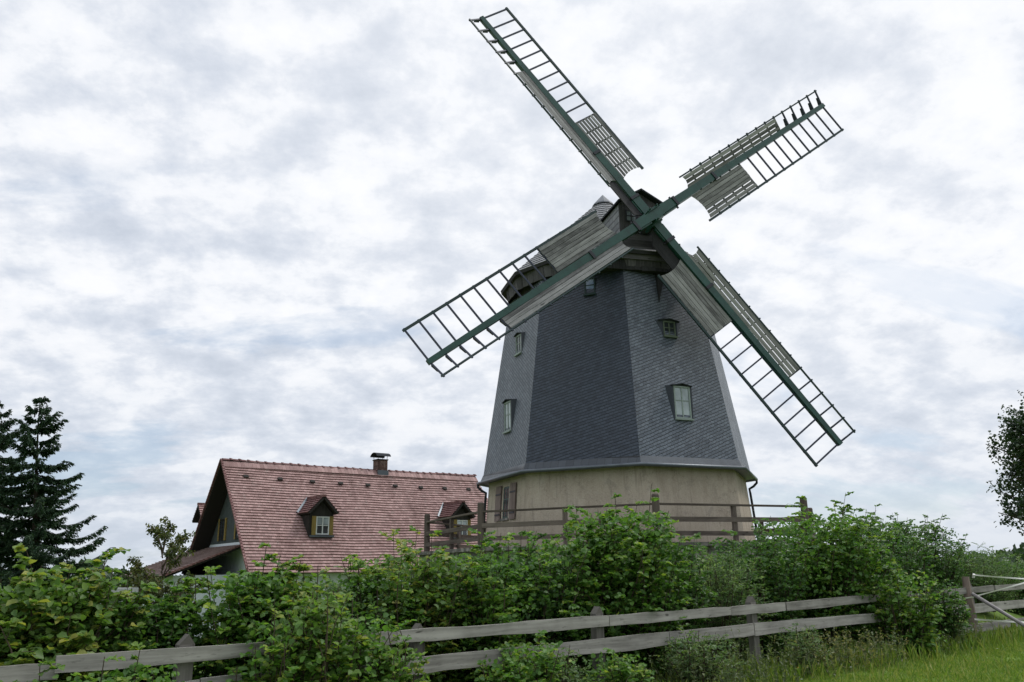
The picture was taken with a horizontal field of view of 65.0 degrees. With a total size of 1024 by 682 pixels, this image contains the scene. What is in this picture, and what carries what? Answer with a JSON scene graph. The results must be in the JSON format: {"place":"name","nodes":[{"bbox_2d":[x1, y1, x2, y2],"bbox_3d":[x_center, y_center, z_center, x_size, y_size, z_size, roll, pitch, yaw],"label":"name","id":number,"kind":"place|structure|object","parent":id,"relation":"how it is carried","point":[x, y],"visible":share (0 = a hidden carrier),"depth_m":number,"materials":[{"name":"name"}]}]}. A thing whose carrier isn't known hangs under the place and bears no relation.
{"place":"outdoors","nodes":[
{"label":"outdoors","id":0,"kind":"place"},
{"bbox_2d":[0,0,1023,578],"label":"sky","id":1,"kind":"structure","parent":0,"point":[223,223],"materials":[{"name":"white"}]},
{"bbox_2d":[120,556,1023,681],"bbox_3d":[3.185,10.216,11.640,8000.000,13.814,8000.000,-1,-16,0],"label":"ground","id":2,"kind":"structure","parent":0,"point":[987,615],"depth_m":18.55,"materials":[{"name":"green plant"}]},
{"bbox_2d":[0,595,19,661],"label":"hedge bush","id":3,"kind":"object","parent":2,"relation":"on","point":[2,617],"visible":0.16,"depth_m":6.59,"materials":[{"name":"green plant"}]},
{"bbox_2d":[0,401,61,588],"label":"spruce tree","id":4,"kind":"object","parent":2,"relation":"on","point":[4,426],"visible":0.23,"depth_m":43.09,"materials":[{"name":"green plant"}]},
{"bbox_2d":[0,543,96,676],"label":"hedge bush","id":5,"kind":"object","parent":2,"relation":"on","point":[32,580],"visible":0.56,"depth_m":6.66,"materials":[{"name":"green plant"}]},
{"bbox_2d":[0,396,125,589],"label":"spruce tree","id":6,"kind":"object","parent":2,"relation":"on","point":[37,509],"visible":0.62,"depth_m":39.30,"materials":[{"name":"green plant"}]},
{"bbox_2d":[12,588,138,603],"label":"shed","id":7,"kind":"structure","parent":2,"relation":"on","point":[120,589],"depth_m":18.11,"materials":[{"name":"grey wood"}]},
{"bbox_2d":[1,547,160,681],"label":"hedge bush","id":8,"kind":"object","parent":2,"relation":"on","point":[98,590],"visible":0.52,"depth_m":7.05,"materials":[{"name":"green plant"}]},
{"bbox_2d":[54,574,175,677],"bbox_3d":[-3.723,3.024,7.304,1.168,1.769,1.249,-1,-16,0],"label":"hedge bush","id":9,"kind":"object","parent":2,"relation":"on","point":[128,605],"visible":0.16,"depth_m":7.33,"materials":[{"name":"green plant"}]},
{"bbox_2d":[101,579,203,681],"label":"hedge bush","id":10,"kind":"object","parent":2,"relation":"on","point":[154,637],"visible":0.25,"depth_m":7.52,"materials":[{"name":"green plant"}]},
{"bbox_2d":[117,515,203,617],"bbox_3d":[-10.062,7.227,22.970,2.321,4.341,2.266,-1,-16,0],"label":"young tree","id":11,"kind":"object","parent":2,"relation":"on","point":[138,574],"visible":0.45,"depth_m":22.99,"materials":[{"name":"green plant"}]},
{"bbox_2d":[141,576,214,681],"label":"hedge bush","id":12,"kind":"object","parent":2,"relation":"on","point":[186,613],"visible":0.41,"depth_m":7.76,"materials":[{"name":"green plant"}]},
{"bbox_2d":[196,542,306,677],"bbox_3d":[-2.623,3.054,8.003,1.220,2.044,1.270,-13,-20,36],"label":"hedge bush","id":13,"kind":"object","parent":2,"relation":"on","point":[232,621],"visible":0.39,"depth_m":7.90,"materials":[{"name":"green plant"}]},
{"bbox_2d":[234,554,345,666],"bbox_3d":[-2.393,3.194,8.276,1.327,1.940,1.278,-1,-16,0],"label":"hedge bush","id":14,"kind":"object","parent":2,"relation":"on","point":[295,588],"visible":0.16,"depth_m":8.28,"materials":[{"name":"green plant"}]},
{"bbox_2d":[119,452,487,639],"bbox_3d":[-8.819,9.535,38.779,16.268,8.446,10.155,11,-20,-35],"label":"farmhouse","id":15,"kind":"object","parent":2,"relation":"on","point":[319,517],"visible":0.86,"depth_m":36.37,"materials":[{"name":"tile"}]},
{"bbox_2d":[217,518,226,540],"bbox_3d":[-13.187,8.580,36.604,0.057,0.990,1.050,11,-20,-36],"label":"window","id":16,"kind":"structure","parent":15,"relation":"in","point":[222,524],"depth_m":36.60,"materials":[{"name":"yellow wood"}]},
{"bbox_2d":[234,526,237,538],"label":"window","id":17,"kind":"structure","parent":15,"relation":"in","point":[235,531],"depth_m":35.08,"materials":[{"name":"yellow wood"}]},
{"bbox_2d":[297,562,395,655],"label":"hedge bush","id":18,"kind":"object","parent":2,"relation":"on","point":[350,590],"visible":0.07,"depth_m":8.84,"materials":[{"name":"green plant"}]},
{"bbox_2d":[318,554,426,659],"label":"hedge bush","id":19,"kind":"object","parent":2,"relation":"on","point":[356,563],"visible":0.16,"depth_m":9.09,"materials":[{"name":"green plant"}]},
{"bbox_2d":[354,525,488,681],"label":"hedge bush","id":20,"kind":"object","parent":2,"relation":"on","point":[427,592],"visible":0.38,"depth_m":9.46,"materials":[{"name":"green plant"}]},
{"bbox_2d":[410,528,561,681],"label":"hedge bush","id":21,"kind":"object","parent":2,"relation":"on","point":[495,603],"visible":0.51,"depth_m":9.84,"materials":[{"name":"green plant"}]},
{"bbox_2d":[0,583,1023,681],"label":"board fence","id":22,"kind":"object","parent":2,"relation":"on","point":[184,654],"visible":0.74,"depth_m":9.70,"materials":[{"name":"grey wood"}]},
{"bbox_2d":[0,660,70,681],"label":"fence creeper","id":23,"kind":"object","parent":22,"relation":"attached to","point":[59,666],"visible":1,"depth_m":6.08,"materials":[{"name":"green plant"}]},
{"bbox_2d":[35,655,146,681],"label":"fence creeper","id":24,"kind":"object","parent":22,"relation":"attached to","point":[99,679],"visible":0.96,"depth_m":6.24,"materials":[{"name":"green plant"}]},
{"bbox_2d":[113,641,184,681],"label":"fence creeper","id":25,"kind":"object","parent":22,"relation":"attached to","point":[138,673],"visible":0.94,"depth_m":6.49,"materials":[{"name":"green plant"}]},
{"bbox_2d":[208,665,264,681],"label":"fence creeper","id":26,"kind":"object","parent":22,"relation":"attached to","point":[240,668],"visible":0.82,"depth_m":7.08,"materials":[{"name":"green plant"}]},
{"bbox_2d":[240,595,346,681],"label":"fence creeper","id":27,"kind":"object","parent":22,"relation":"attached to","point":[268,660],"visible":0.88,"depth_m":7.12,"materials":[{"name":"green plant"}]},
{"bbox_2d":[270,566,374,681],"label":"fence creeper","id":28,"kind":"object","parent":22,"relation":"attached to","point":[312,615],"visible":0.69,"depth_m":7.31,"materials":[{"name":"green plant"}]},
{"bbox_2d":[301,592,430,681],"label":"fence creeper","id":29,"kind":"object","parent":22,"relation":"attached to","point":[363,646],"visible":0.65,"depth_m":7.60,"materials":[{"name":"green plant"}]},
{"bbox_2d":[360,624,430,681],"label":"fence creeper","id":30,"kind":"object","parent":22,"relation":"attached to","point":[418,669],"visible":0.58,"depth_m":7.78,"materials":[{"name":"green plant"}]},
{"bbox_2d":[470,630,574,681],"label":"bush","id":31,"kind":"object","parent":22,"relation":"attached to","point":[511,671],"visible":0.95,"depth_m":8.78,"materials":[{"name":"green plant"}]},
{"bbox_2d":[457,530,580,678],"bbox_3d":[0.072,3.714,10.901,1.747,2.234,1.810,-5,-16,14],"label":"hedge bush","id":32,"kind":"object","parent":2,"relation":"on","point":[545,600],"visible":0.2,"depth_m":10.61,"materials":[{"name":"green plant"}]},
{"bbox_2d":[62,542,1023,587],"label":"wood","id":33,"kind":"object","parent":2,"relation":"on","point":[1017,551],"visible":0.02,"depth_m":374.62,"materials":[{"name":"green plant"}]},
{"bbox_2d":[529,646,595,681],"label":"fence bush","id":34,"kind":"object","parent":2,"relation":"on","point":[566,676],"visible":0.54,"depth_m":9.16,"materials":[{"name":"green plant"}]},
{"bbox_2d":[512,509,651,681],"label":"hedge bush","id":35,"kind":"object","parent":2,"relation":"on","point":[594,582],"visible":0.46,"depth_m":10.95,"materials":[{"name":"green plant"}]},
{"bbox_2d":[415,541,816,588],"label":"terrace wall","id":36,"kind":"structure","parent":2,"relation":"on","point":[454,552],"depth_m":22.10,"materials":[{"name":"stone"}]},
{"bbox_2d":[424,493,814,551],"bbox_3d":[3.707,6.607,27.502,12.405,1.560,12.398,-7,-17,20],"label":"terrace railing","id":37,"kind":"object","parent":36,"relation":"on","point":[481,525],"visible":0.34,"depth_m":22.48,"materials":[{"name":"brown wood"}]},
{"bbox_2d":[402,7,855,546],"bbox_3d":[3.552,-1.820,29.671,16.335,18.561,9.928,3,-16,-15],"label":"windmill","id":38,"kind":"object","parent":36,"relation":"on","point":[618,314],"visible":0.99,"depth_m":25.48,"materials":[{"name":"stone"}]},
{"bbox_2d":[500,483,510,520],"bbox_3d":[-0.175,5.253,26.229,0.260,1.192,0.660,6,-17,-23],"label":"window","id":39,"kind":"structure","parent":38,"relation":"in","point":[506,487],"depth_m":26.27,"materials":[{"name":"grey glass"}]},
{"bbox_2d":[502,399,516,433],"bbox_3d":[-0.047,2.506,27.022,0.377,1.175,0.920,6,-17,-23],"label":"window","id":40,"kind":"structure","parent":38,"relation":"in","point":[509,405],"depth_m":26.91,"materials":[{"name":"clear glass"}]},
{"bbox_2d":[514,332,524,356],"bbox_3d":[0.304,0.089,27.762,0.325,0.835,0.780,6,-17,-23],"label":"window","id":41,"kind":"structure","parent":38,"relation":"in","point":[519,336],"depth_m":27.70,"materials":[{"name":"clear glass"}]},
{"bbox_2d":[583,277,595,295],"bbox_3d":[2.556,-1.778,26.418,0.420,0.615,0.185,-7,-17,20],"label":"window","id":42,"kind":"structure","parent":38,"relation":"in","point":[590,284],"depth_m":26.42,"materials":[{"name":"grey glass"}]},
{"bbox_2d":[625,210,636,221],"bbox_3d":[3.987,-4.181,26.908,0.400,0.420,0.028,3,-16,-14],"label":"window","id":43,"kind":"structure","parent":38,"relation":"in","point":[630,217],"depth_m":26.89,"materials":[{"name":"glass"}]},
{"bbox_2d":[655,318,679,337],"bbox_3d":[5.047,-0.410,26.021,1.100,0.675,0.301,6,-17,-23],"label":"window","id":44,"kind":"structure","parent":38,"relation":"in","point":[667,324],"depth_m":25.96,"materials":[{"name":"clear glass"}]},
{"bbox_2d":[665,383,693,420],"bbox_3d":[5.233,1.896,25.001,1.040,1.195,0.380,6,-17,-23],"label":"window","id":45,"kind":"structure","parent":38,"relation":"in","point":[679,395],"depth_m":24.90,"materials":[{"name":"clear glass"}]},
{"bbox_2d":[580,648,654,681],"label":"fence bush","id":46,"kind":"object","parent":2,"relation":"on","point":[624,670],"visible":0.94,"depth_m":9.57,"materials":[{"name":"green plant"}]},
{"bbox_2d":[555,484,693,680],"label":"hedge bush","id":47,"kind":"object","parent":2,"relation":"on","point":[653,558],"visible":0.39,"depth_m":11.40,"materials":[{"name":"green plant"}]},
{"bbox_2d":[641,517,717,676],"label":"hedge bush","id":48,"kind":"object","parent":2,"relation":"on","point":[703,594],"visible":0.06,"depth_m":12.23,"materials":[{"name":"green plant"}]},
{"bbox_2d":[649,627,745,681],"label":"fence bush","id":49,"kind":"object","parent":2,"relation":"on","point":[691,659],"visible":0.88,"depth_m":10.49,"materials":[{"name":"green plant"}]},
{"bbox_2d":[669,537,775,666],"bbox_3d":[3.417,4.261,13.107,1.788,2.137,1.792,-1,-16,0],"label":"hedge bush","id":50,"kind":"object","parent":2,"relation":"on","point":[725,599],"visible":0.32,"depth_m":12.90,"materials":[{"name":"green plant"}]},
{"bbox_2d":[491,616,994,681],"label":"weeds","id":51,"kind":"object","parent":2,"relation":"on","point":[833,652],"visible":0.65,"depth_m":11.74,"materials":[{"name":"green plant"}]},
{"bbox_2d":[697,519,818,661],"bbox_3d":[4.331,4.402,14.357,1.903,2.457,1.900,2,-16,-12],"label":"hedge bush","id":52,"kind":"object","parent":2,"relation":"on","point":[776,589],"visible":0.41,"depth_m":13.98,"materials":[{"name":"green plant"}]},
{"bbox_2d":[775,623,832,674],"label":"fence bush","id":53,"kind":"object","parent":2,"relation":"on","point":[803,648],"visible":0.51,"depth_m":12.19,"materials":[{"name":"green plant"}]},
{"bbox_2d":[756,491,899,654],"bbox_3d":[5.973,4.383,15.273,2.815,2.966,2.618,4,-17,-18],"label":"hedge bush","id":54,"kind":"object","parent":2,"relation":"on","point":[833,576],"visible":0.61,"depth_m":14.66,"materials":[{"name":"green plant"}]},
{"bbox_2d":[814,509,941,642],"bbox_3d":[7.289,4.797,16.393,2.566,2.675,2.206,4,-16,-16],"label":"hedge bush","id":55,"kind":"object","parent":2,"relation":"on","point":[908,560],"visible":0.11,"depth_m":16.01,"materials":[{"name":"green plant"}]},
{"bbox_2d":[860,504,932,589],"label":"hedge bush","id":56,"kind":"object","parent":2,"relation":"on","point":[905,531],"visible":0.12,"depth_m":17.79,"materials":[{"name":"green plant"}]},
{"bbox_2d":[852,555,947,655],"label":"fence bush","id":57,"kind":"object","parent":2,"relation":"on","point":[909,620],"visible":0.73,"depth_m":14.21,"materials":[{"name":"green plant"}]},
{"bbox_2d":[884,512,976,606],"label":"hedge bush","id":58,"kind":"object","parent":2,"relation":"on","point":[944,565],"visible":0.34,"depth_m":18.57,"materials":[{"name":"green plant"}]},
{"bbox_2d":[908,574,975,647],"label":"fence bush","id":59,"kind":"object","parent":2,"relation":"on","point":[947,621],"visible":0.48,"depth_m":15.46,"materials":[{"name":"green plant"}]},
{"bbox_2d":[936,542,1023,611],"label":"hedge bush","id":60,"kind":"object","parent":2,"relation":"on","point":[977,581],"visible":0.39,"depth_m":19.93,"materials":[{"name":"green plant"}]},
{"bbox_2d":[953,574,1023,631],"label":"wooden gate","id":61,"kind":"object","parent":2,"relation":"on","point":[969,596],"visible":0.58,"depth_m":16.73,"materials":[{"name":"grey wood"}]},
{"bbox_2d":[986,390,1023,535],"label":"broadleaf tree","id":62,"kind":"object","parent":2,"relation":"on","point":[1015,430],"visible":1,"depth_m":46.66,"materials":[{"name":"green plant"}]},
{"bbox_2d":[986,553,1023,615],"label":"hedge bush","id":63,"kind":"object","parent":2,"relation":"on","point":[1019,595],"visible":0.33,"depth_m":22.35,"materials":[{"name":"green plant"}]},
{"bbox_2d":[613,613,1023,681],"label":"grass","id":64,"kind":"structure","parent":0,"point":[1005,641],"depth_m":12.37,"materials":[{"name":"green plant"}]}
]}

